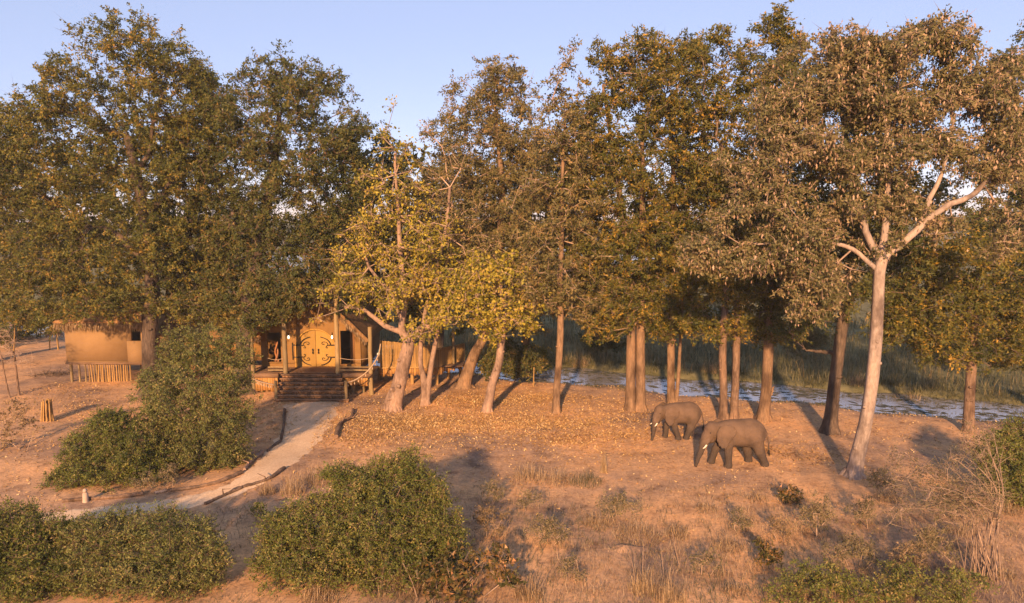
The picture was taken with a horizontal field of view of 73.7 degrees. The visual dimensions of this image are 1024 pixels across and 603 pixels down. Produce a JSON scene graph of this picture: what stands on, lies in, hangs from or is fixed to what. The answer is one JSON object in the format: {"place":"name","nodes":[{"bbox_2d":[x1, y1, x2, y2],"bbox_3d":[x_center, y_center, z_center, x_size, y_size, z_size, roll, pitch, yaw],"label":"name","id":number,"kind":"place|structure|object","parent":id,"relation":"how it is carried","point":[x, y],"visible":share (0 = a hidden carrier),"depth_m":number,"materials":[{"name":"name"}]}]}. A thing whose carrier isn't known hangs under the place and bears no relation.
{"place":"outdoors","nodes":[
{"label":"outdoors","id":0,"kind":"place"},
{"bbox_2d":[6,401,340,526],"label":"path","id":1,"kind":"structure","parent":0,"point":[291,447],"depth_m":34.83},
{"bbox_2d":[204,486,241,504],"bbox_3d":[-12.503,8.366,29.689,0.334,0.424,1.814,4,8,30],"label":"edge log","id":2,"kind":"object","parent":1,"relation":"on","point":[235,489],"visible":1,"depth_m":29.73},
{"bbox_2d":[0,221,1023,602],"bbox_3d":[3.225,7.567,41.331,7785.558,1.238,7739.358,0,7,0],"label":"ground","id":3,"kind":"structure","parent":0,"point":[484,461],"depth_m":32.22,"materials":[{"name":"soil"}]},
{"bbox_2d":[0,320,23,348],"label":"yard shrub","id":4,"kind":"object","parent":3,"relation":"on","point":[7,328],"visible":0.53,"depth_m":63.61,"materials":[{"name":"green plant"}]},
{"bbox_2d":[1,313,33,341],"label":"yard shrub","id":5,"kind":"object","parent":3,"relation":"on","point":[21,336],"visible":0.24,"depth_m":67.43,"materials":[{"name":"green plant"}]},
{"bbox_2d":[0,326,39,397],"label":"bare sapling","id":6,"kind":"object","parent":3,"relation":"on","point":[2,359],"visible":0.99,"depth_m":45.87,"materials":[{"name":"brown plant"}]},
{"bbox_2d":[0,321,42,395],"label":"bare sapling","id":7,"kind":"object","parent":3,"relation":"on","point":[16,372],"visible":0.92,"depth_m":46.28,"materials":[{"name":"brown plant"}]},
{"bbox_2d":[0,397,44,453],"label":"dry leaf bush","id":8,"kind":"object","parent":3,"relation":"on","point":[25,420],"visible":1,"depth_m":35.49,"materials":[{"name":"plant"}]},
{"bbox_2d":[0,103,63,340],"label":"edge tree","id":9,"kind":"object","parent":3,"relation":"on","point":[29,318],"visible":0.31,"depth_m":55.70,"materials":[{"name":"green plant"}]},
{"bbox_2d":[40,398,53,421],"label":"pole bundle","id":10,"kind":"object","parent":3,"relation":"on","point":[49,416],"visible":1,"depth_m":40.77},
{"bbox_2d":[0,491,96,602],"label":"corner bush","id":11,"kind":"object","parent":3,"relation":"on","point":[25,557],"visible":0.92,"depth_m":21.93,"materials":[{"name":"green plant"}]},
{"bbox_2d":[21,367,76,377],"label":"brush pile","id":12,"kind":"object","parent":3,"relation":"on","point":[53,373],"visible":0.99,"depth_m":52.73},
{"bbox_2d":[62,491,143,501],"bbox_3d":[-17.634,8.459,29.449,3.092,0.260,0.295,-2,7,-18],"label":"edge log","id":13,"kind":"object","parent":3,"relation":"on","point":[132,494],"visible":0.98,"depth_m":29.43,"materials":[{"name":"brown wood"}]},
{"bbox_2d":[34,403,173,495],"bbox_3d":[-18.538,6.563,31.378,5.915,3.930,3.754,0,7,0],"label":"bush","id":14,"kind":"object","parent":3,"relation":"on","point":[103,446],"visible":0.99,"depth_m":31.13,"materials":[{"name":"green plant"}]},
{"bbox_2d":[52,293,166,381],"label":"stilt hut","id":15,"kind":"object","parent":3,"relation":"on","point":[90,341],"visible":0.67,"depth_m":50.50,"materials":[{"name":"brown wood"}]},
{"bbox_2d":[0,2,231,395],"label":"jackalberry tree","id":16,"kind":"object","parent":3,"relation":"on","point":[47,115],"visible":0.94,"depth_m":45.03,"materials":[{"name":"green plant"}]},
{"bbox_2d":[0,111,256,299],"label":"back tree","id":17,"kind":"object","parent":3,"relation":"on","point":[100,215],"visible":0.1,"depth_m":58.16,"materials":[{"name":"green plant"}]},
{"bbox_2d":[42,494,242,602],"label":"trailing bush","id":18,"kind":"object","parent":3,"relation":"on","point":[190,553],"visible":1,"depth_m":22.12,"materials":[{"name":"green plant"}]},
{"bbox_2d":[128,463,160,493],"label":"weed bush","id":19,"kind":"object","parent":3,"relation":"on","point":[146,480],"visible":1,"depth_m":29.98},
{"bbox_2d":[157,460,179,487],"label":"weed bush","id":20,"kind":"object","parent":3,"relation":"on","point":[165,477],"visible":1,"depth_m":30.62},
{"bbox_2d":[122,320,263,476],"bbox_3d":[-15.428,4.704,33.067,6.695,7.910,5.075,0,7,0],"label":"round bush","id":21,"kind":"object","parent":3,"relation":"on","point":[161,419],"visible":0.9,"depth_m":32.87,"materials":[{"name":"green plant"}]},
{"bbox_2d":[170,470,242,491],"bbox_3d":[-13.854,8.236,31.140,3.101,0.345,0.584,-5,8,-36],"label":"edge log","id":22,"kind":"object","parent":3,"relation":"on","point":[229,477],"visible":1,"depth_m":30.96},
{"bbox_2d":[137,66,280,378],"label":"olive tree","id":23,"kind":"object","parent":3,"relation":"on","point":[177,309],"visible":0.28,"depth_m":47.36,"materials":[{"name":"green plant"}]},
{"bbox_2d":[248,498,268,523],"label":"weed bush","id":24,"kind":"object","parent":3,"relation":"on","point":[257,506],"visible":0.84,"depth_m":27.11,"materials":[{"name":"green plant"}]},
{"bbox_2d":[241,466,285,487],"bbox_3d":[-11.330,8.039,31.552,0.554,0.424,2.582,4,8,27],"label":"edge log","id":25,"kind":"object","parent":3,"relation":"on","point":[278,471],"visible":1,"depth_m":31.25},
{"bbox_2d":[256,477,276,495],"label":"grass tuft","id":26,"kind":"object","parent":3,"relation":"on","point":[265,491],"visible":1,"depth_m":29.84,"materials":[{"name":"plant"}]},
{"bbox_2d":[157,266,391,402],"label":"thatched lodge","id":27,"kind":"structure","parent":3,"relation":"on","point":[311,354],"depth_m":48.77,"materials":[{"name":"wood"}]},
{"bbox_2d":[292,330,316,365],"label":"door","id":28,"kind":"structure","parent":27,"relation":"in","point":[306,346],"depth_m":49.08,"materials":[{"name":"wood"}]},
{"bbox_2d":[315,330,334,365],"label":"door","id":29,"kind":"structure","parent":27,"relation":"in","point":[325,349],"depth_m":49.10,"materials":[{"name":"wood"}]},
{"bbox_2d":[344,344,380,398],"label":"rope rail","id":30,"kind":"object","parent":27,"relation":"attached to","point":[346,388],"visible":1,"depth_m":45.56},
{"bbox_2d":[273,463,309,496],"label":"grass tuft","id":31,"kind":"object","parent":3,"relation":"on","point":[298,487],"visible":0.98,"depth_m":29.83,"materials":[{"name":"plant"}]},
{"bbox_2d":[185,39,407,394],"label":"lodge tree","id":32,"kind":"object","parent":3,"relation":"on","point":[256,242],"visible":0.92,"depth_m":44.86,"materials":[{"name":"green plant"}]},
{"bbox_2d":[300,456,332,487],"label":"grass tuft","id":33,"kind":"object","parent":3,"relation":"on","point":[314,478],"visible":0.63,"depth_m":31.09,"materials":[{"name":"plant"}]},
{"bbox_2d":[299,580,340,602],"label":"grass tuft","id":34,"kind":"object","parent":3,"relation":"on","point":[317,595],"visible":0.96,"depth_m":21.74,"materials":[{"name":"plant"}]},
{"bbox_2d":[334,408,356,438],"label":"fallen branch","id":35,"kind":"object","parent":3,"relation":"on","point":[339,426],"visible":1,"depth_m":39.64,"materials":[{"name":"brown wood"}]},
{"bbox_2d":[241,442,474,599],"bbox_3d":[-5.160,7.326,23.181,8.212,4.693,4.631,0,7,0],"label":"dome bush","id":36,"kind":"object","parent":3,"relation":"on","point":[291,548],"visible":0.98,"depth_m":22.76,"materials":[{"name":"green plant"}]},
{"bbox_2d":[288,121,438,315],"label":"back tree","id":37,"kind":"object","parent":3,"relation":"on","point":[385,161],"visible":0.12,"depth_m":55.29,"materials":[{"name":"green plant"}]},
{"bbox_2d":[305,94,474,412],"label":"yellow leaf tree","id":38,"kind":"object","parent":3,"relation":"on","point":[404,291],"visible":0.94,"depth_m":42.27,"materials":[{"name":"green plant"}]},
{"bbox_2d":[371,569,425,599],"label":"grass tuft","id":39,"kind":"object","parent":3,"relation":"on","point":[391,586],"visible":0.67,"depth_m":21.98,"materials":[{"name":"plant"}]},
{"bbox_2d":[380,323,464,384],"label":"wooden fence","id":40,"kind":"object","parent":3,"relation":"on","point":[448,358],"visible":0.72,"depth_m":49.45,"materials":[{"name":"brown wood"}]},
{"bbox_2d":[379,143,520,347],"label":"back tree","id":41,"kind":"object","parent":3,"relation":"on","point":[440,343],"visible":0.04,"depth_m":57.57,"materials":[{"name":"green plant"}]},
{"bbox_2d":[403,114,512,406],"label":"forked tree","id":42,"kind":"object","parent":3,"relation":"on","point":[426,384],"visible":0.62,"depth_m":43.97,"materials":[{"name":"green plant"}]},
{"bbox_2d":[404,535,527,602],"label":"broad leaf bush","id":43,"kind":"object","parent":3,"relation":"on","point":[452,593],"visible":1,"depth_m":21.71,"materials":[{"name":"plant"}]},
{"bbox_2d":[400,53,559,389],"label":"leaning tree","id":44,"kind":"object","parent":3,"relation":"on","point":[493,177],"visible":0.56,"depth_m":46.66,"materials":[{"name":"green plant"}]},
{"bbox_2d":[418,247,551,412],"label":"gold leaf tree","id":45,"kind":"object","parent":3,"relation":"on","point":[478,278],"visible":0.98,"depth_m":40.97,"materials":[{"name":"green plant"}]},
{"bbox_2d":[473,476,506,503],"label":"weed bush","id":46,"kind":"object","parent":3,"relation":"on","point":[493,487],"visible":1,"depth_m":28.64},
{"bbox_2d":[470,502,511,537],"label":"weed bush","id":47,"kind":"object","parent":3,"relation":"on","point":[481,517],"visible":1,"depth_m":25.71,"materials":[{"name":"brown plant"}]},
{"bbox_2d":[0,219,1018,234],"bbox_3d":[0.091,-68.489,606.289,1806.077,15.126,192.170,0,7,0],"label":"woodland","id":48,"kind":"object","parent":3,"relation":"on","point":[910,227],"visible":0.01,"depth_m":557.36,"materials":[{"name":"green plant"}]},
{"bbox_2d":[474,334,546,384],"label":"bank shrub","id":49,"kind":"object","parent":3,"relation":"on","point":[523,357],"visible":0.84,"depth_m":49.48,"materials":[{"name":"green plant"}]},
{"bbox_2d":[2,257,1018,346],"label":"reeds","id":50,"kind":"object","parent":3,"relation":"on","point":[855,319],"visible":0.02,"depth_m":87.72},
{"bbox_2d":[0,373,1021,560],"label":"leaf litter","id":51,"kind":"object","parent":3,"relation":"on","point":[411,420],"visible":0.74,"depth_m":39.71,"materials":[{"name":"plant"}]},
{"bbox_2d":[503,459,548,481],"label":"grass tuft","id":52,"kind":"object","parent":3,"relation":"on","point":[531,474],"visible":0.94,"depth_m":32.01,"materials":[{"name":"plant"}]},
{"bbox_2d":[477,148,578,375],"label":"back tree","id":53,"kind":"object","parent":3,"relation":"on","point":[526,341],"visible":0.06,"depth_m":54.14,"materials":[{"name":"green plant"}]},
{"bbox_2d":[515,487,544,510],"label":"weed bush","id":54,"kind":"object","parent":3,"relation":"on","point":[521,501],"visible":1,"depth_m":28.26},
{"bbox_2d":[511,573,549,602],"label":"grass tuft","id":55,"kind":"object","parent":3,"relation":"on","point":[534,592],"visible":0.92,"depth_m":21.77,"materials":[{"name":"plant"}]},
{"bbox_2d":[509,341,554,370],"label":"bank shrub","id":56,"kind":"object","parent":3,"relation":"on","point":[545,352],"visible":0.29,"depth_m":56.60,"materials":[{"name":"green plant"}]},
{"bbox_2d":[522,512,572,545],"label":"weed bush","id":57,"kind":"object","parent":3,"relation":"on","point":[547,527],"visible":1,"depth_m":25.00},
{"bbox_2d":[80,485,1022,602],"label":"weeds","id":58,"kind":"object","parent":3,"relation":"on","point":[756,538],"visible":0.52,"depth_m":24.47,"materials":[{"name":"plant"}]},
{"bbox_2d":[535,466,575,487],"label":"grass tuft","id":59,"kind":"object","parent":3,"relation":"on","point":[554,476],"visible":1,"depth_m":31.52,"materials":[{"name":"plant"}]},
{"bbox_2d":[496,34,631,413],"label":"straight tree","id":60,"kind":"object","parent":3,"relation":"on","point":[565,295],"visible":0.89,"depth_m":40.69,"materials":[{"name":"green plant"}]},
{"bbox_2d":[556,552,589,581],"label":"weed bush","id":61,"kind":"object","parent":3,"relation":"on","point":[569,562],"visible":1,"depth_m":22.63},
{"bbox_2d":[568,466,606,488],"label":"grass tuft","id":62,"kind":"object","parent":3,"relation":"on","point":[587,480],"visible":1,"depth_m":31.26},
{"bbox_2d":[571,511,612,529],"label":"grass tuft","id":63,"kind":"object","parent":3,"relation":"on","point":[597,519],"visible":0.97,"depth_m":26.84,"materials":[{"name":"plant"}]},
{"bbox_2d":[573,327,626,355],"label":"bank shrub","id":64,"kind":"object","parent":3,"relation":"on","point":[611,344],"visible":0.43,"depth_m":61.02,"materials":[{"name":"green plant"}]},
{"bbox_2d":[517,22,686,412],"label":"twin trunk tree","id":65,"kind":"object","parent":3,"relation":"on","point":[610,153],"visible":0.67,"depth_m":40.73,"materials":[{"name":"green plant"}]},
{"bbox_2d":[594,487,642,520],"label":"weed bush","id":66,"kind":"object","parent":3,"relation":"on","point":[623,507],"visible":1,"depth_m":27.06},
{"bbox_2d":[611,544,646,554],"bbox_3d":[4.142,8.998,24.958,1.653,0.187,1.094,0,7,0],"label":"earth mound","id":67,"kind":"object","parent":3,"relation":"on","point":[625,547],"visible":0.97,"depth_m":24.88,"materials":[{"name":"soil"}]},
{"bbox_2d":[602,519,663,546],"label":"grass tuft","id":68,"kind":"object","parent":3,"relation":"on","point":[636,526],"visible":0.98,"depth_m":25.87,"materials":[{"name":"plant"}]},
{"bbox_2d":[627,565,663,597],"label":"grass tuft","id":69,"kind":"object","parent":3,"relation":"on","point":[645,585],"visible":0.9,"depth_m":21.86,"materials":[{"name":"plant"}]},
{"bbox_2d":[613,27,725,403],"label":"tree","id":70,"kind":"object","parent":3,"relation":"on","point":[673,297],"visible":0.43,"depth_m":42.51,"materials":[{"name":"green plant"}]},
{"bbox_2d":[649,573,690,602],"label":"grass tuft","id":71,"kind":"object","parent":3,"relation":"on","point":[663,591],"visible":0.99,"depth_m":21.39,"materials":[{"name":"plant"}]},
{"bbox_2d":[651,401,703,440],"bbox_3d":[9.067,6.513,37.568,3.099,2.048,1.317,-1,7,-7],"label":"elephant","id":72,"kind":"object","parent":3,"relation":"on","point":[675,414],"visible":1,"depth_m":37.09},
{"bbox_2d":[663,521,693,540],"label":"grass tuft","id":73,"kind":"object","parent":3,"relation":"on","point":[686,533],"visible":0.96,"depth_m":26.13,"materials":[{"name":"plant"}]},
{"bbox_2d":[340,463,1023,602],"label":"dry grass","id":74,"kind":"structure","parent":3,"relation":"on","point":[664,579],"depth_m":24.38,"materials":[{"name":"plant"}]},
{"bbox_2d":[366,365,1015,424],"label":"bank sedge","id":75,"kind":"object","parent":3,"relation":"on","point":[595,386],"visible":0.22,"depth_m":45.58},
{"bbox_2d":[380,311,1023,400],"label":"reed bed","id":76,"kind":"object","parent":3,"relation":"on","point":[649,355],"visible":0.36,"depth_m":57.89,"materials":[{"name":"plant"}]},
{"bbox_2d":[685,541,727,574],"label":"weed bush","id":77,"kind":"object","parent":3,"relation":"on","point":[707,556],"visible":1,"depth_m":23.18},
{"bbox_2d":[692,502,720,513],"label":"grass tuft","id":78,"kind":"object","parent":3,"relation":"on","point":[707,507],"visible":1,"depth_m":28.13,"materials":[{"name":"plant"}]},
{"bbox_2d":[664,22,787,419],"bbox_3d":[13.214,-4.572,41.858,8.116,23.394,11.028,3,8,25],"label":"mottled twin tree","id":79,"kind":"object","parent":3,"relation":"on","point":[720,328],"visible":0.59,"depth_m":39.61,"materials":[{"name":"green plant"}]},
{"bbox_2d":[431,345,1023,404],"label":"bank sedge","id":80,"kind":"object","parent":3,"relation":"on","point":[806,381],"visible":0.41,"depth_m":51.58,"materials":[{"name":"plant"}]},
{"bbox_2d":[710,532,752,553],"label":"grass tuft","id":81,"kind":"object","parent":3,"relation":"on","point":[727,541],"visible":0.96,"depth_m":25.18,"materials":[{"name":"plant"}]},
{"bbox_2d":[694,418,770,468],"bbox_3d":[10.770,6.866,33.421,3.786,2.334,1.432,0,7,-3],"label":"elephant","id":82,"kind":"object","parent":3,"relation":"on","point":[748,435],"visible":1,"depth_m":32.96},
{"bbox_2d":[719,579,747,596],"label":"grass tuft","id":83,"kind":"object","parent":3,"relation":"on","point":[734,589],"visible":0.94,"depth_m":22.17,"materials":[{"name":"plant"}]},
{"bbox_2d":[728,504,755,533],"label":"weed bush","id":84,"kind":"object","parent":3,"relation":"on","point":[739,511],"visible":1,"depth_m":26.34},
{"bbox_2d":[752,536,784,569],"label":"weed bush","id":85,"kind":"object","parent":3,"relation":"on","point":[766,553],"visible":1,"depth_m":23.48,"materials":[{"name":"green plant"}]},
{"bbox_2d":[718,0,824,422],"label":"broken stub tree","id":86,"kind":"object","parent":3,"relation":"on","point":[777,37],"visible":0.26,"depth_m":38.87,"materials":[{"name":"green plant"}]},
{"bbox_2d":[765,512,798,539],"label":"weed bush","id":87,"kind":"object","parent":3,"relation":"on","point":[776,523],"visible":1,"depth_m":25.56,"materials":[{"name":"beige plant"}]},
{"bbox_2d":[774,480,804,507],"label":"weed bush","id":88,"kind":"object","parent":3,"relation":"on","point":[783,493],"visible":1,"depth_m":28.86,"materials":[{"name":"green plant"}]},
{"bbox_2d":[781,321,833,357],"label":"bank shrub","id":89,"kind":"object","parent":3,"relation":"on","point":[817,337],"visible":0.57,"depth_m":60.18,"materials":[{"name":"green plant"}]},
{"bbox_2d":[785,486,837,536],"bbox_3d":[11.484,7.982,26.082,2.145,2.091,1.342,0,7,0],"label":"weed bush","id":90,"kind":"object","parent":3,"relation":"on","point":[825,514],"visible":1,"depth_m":25.97,"materials":[{"name":"plant"}]},
{"bbox_2d":[752,554,877,602],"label":"sprig bush","id":91,"kind":"object","parent":3,"relation":"on","point":[845,587],"visible":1,"depth_m":21.41,"materials":[{"name":"green plant"}]},
{"bbox_2d":[672,3,1023,479],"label":"pod tree","id":92,"kind":"object","parent":3,"relation":"on","point":[868,61],"visible":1,"depth_m":29.87,"materials":[{"name":"green plant"}]},
{"bbox_2d":[821,529,880,576],"bbox_3d":[11.510,8.563,23.284,2.317,1.560,1.242,0,7,0],"label":"weed bush","id":93,"kind":"object","parent":3,"relation":"on","point":[861,550],"visible":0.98,"depth_m":23.13,"materials":[{"name":"plant"}]},
{"bbox_2d":[843,494,878,528],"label":"weed bush","id":94,"kind":"object","parent":3,"relation":"on","point":[866,507],"visible":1,"depth_m":26.85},
{"bbox_2d":[761,39,978,435],"bbox_3d":[19.177,-3.261,37.262,11.886,21.755,6.355,0,7,0],"label":"shadowed tree","id":95,"kind":"object","parent":3,"relation":"on","point":[829,425],"visible":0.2,"depth_m":36.81,"materials":[{"name":"green plant"}]},
{"bbox_2d":[862,465,901,496],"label":"weed bush","id":96,"kind":"object","parent":3,"relation":"on","point":[875,479],"visible":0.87,"depth_m":29.34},
{"bbox_2d":[872,485,915,503],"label":"grass tuft","id":97,"kind":"object","parent":3,"relation":"on","point":[887,497],"visible":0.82,"depth_m":29.23,"materials":[{"name":"plant"}]},
{"bbox_2d":[885,540,933,574],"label":"weed bush","id":98,"kind":"object","parent":3,"relation":"on","point":[902,553],"visible":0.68,"depth_m":22.81,"materials":[{"name":"brown plant"}]},
{"bbox_2d":[850,551,1014,602],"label":"mat bush","id":99,"kind":"object","parent":3,"relation":"on","point":[901,590],"visible":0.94,"depth_m":21.17,"materials":[{"name":"green plant"}]},
{"bbox_2d":[900,515,966,571],"bbox_3d":[14.563,8.333,23.494,1.962,2.024,1.434,0,7,0],"label":"weed bush","id":100,"kind":"object","parent":3,"relation":"on","point":[933,540],"visible":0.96,"depth_m":23.47,"materials":[{"name":"plant"}]},
{"bbox_2d":[903,319,965,361],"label":"bank shrub","id":101,"kind":"object","parent":3,"relation":"on","point":[952,342],"visible":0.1,"depth_m":59.49,"materials":[{"name":"green plant"}]},
{"bbox_2d":[854,221,1023,432],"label":"slim bank tree","id":102,"kind":"object","parent":3,"relation":"on","point":[986,303],"visible":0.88,"depth_m":37.23,"materials":[{"name":"green plant"}]},
{"bbox_2d":[873,413,1019,584],"bbox_3d":[14.369,6.570,22.653,6.078,5.636,3.796,-5,9,-37],"label":"arching shrub","id":103,"kind":"object","parent":3,"relation":"on","point":[989,509],"visible":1,"depth_m":22.58,"materials":[{"name":"plant"}]},
{"bbox_2d":[930,473,974,520],"bbox_3d":[17.695,7.755,27.303,1.790,2.049,1.845,5,9,37],"label":"weed bush","id":104,"kind":"object","parent":3,"relation":"on","point":[947,503],"visible":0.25,"depth_m":27.18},
{"bbox_2d":[942,519,985,537],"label":"grass tuft","id":105,"kind":"object","parent":3,"relation":"on","point":[959,528],"visible":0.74,"depth_m":26.11,"materials":[{"name":"plant"}]},
{"bbox_2d":[945,19,1023,340],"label":"edge tree","id":106,"kind":"object","parent":3,"relation":"on","point":[1017,196],"visible":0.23,"depth_m":42.66,"materials":[{"name":"green plant"}]},
{"bbox_2d":[967,412,1023,507],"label":"bank bush","id":107,"kind":"object","parent":3,"relation":"on","point":[1015,467],"visible":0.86,"depth_m":29.20,"materials":[{"name":"green plant"}]},
{"bbox_2d":[983,497,1021,515],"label":"grass tuft","id":108,"kind":"object","parent":3,"relation":"on","point":[1008,507],"visible":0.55,"depth_m":28.09,"materials":[{"name":"plant"}]},
{"bbox_2d":[0,0,1023,220],"label":"sky","id":109,"kind":"structure","parent":0,"point":[408,50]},
{"bbox_2d":[21,326,1023,422],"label":"stream water","id":110,"kind":"structure","parent":0,"point":[845,403],"depth_m":48.98,"materials":[{"name":"blue liquid"}]},
{"bbox_2d":[367,357,1023,423],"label":"floating weed","id":111,"kind":"object","parent":110,"relation":"on","point":[806,394],"visible":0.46,"depth_m":48.39,"materials":[{"name":"plant"}]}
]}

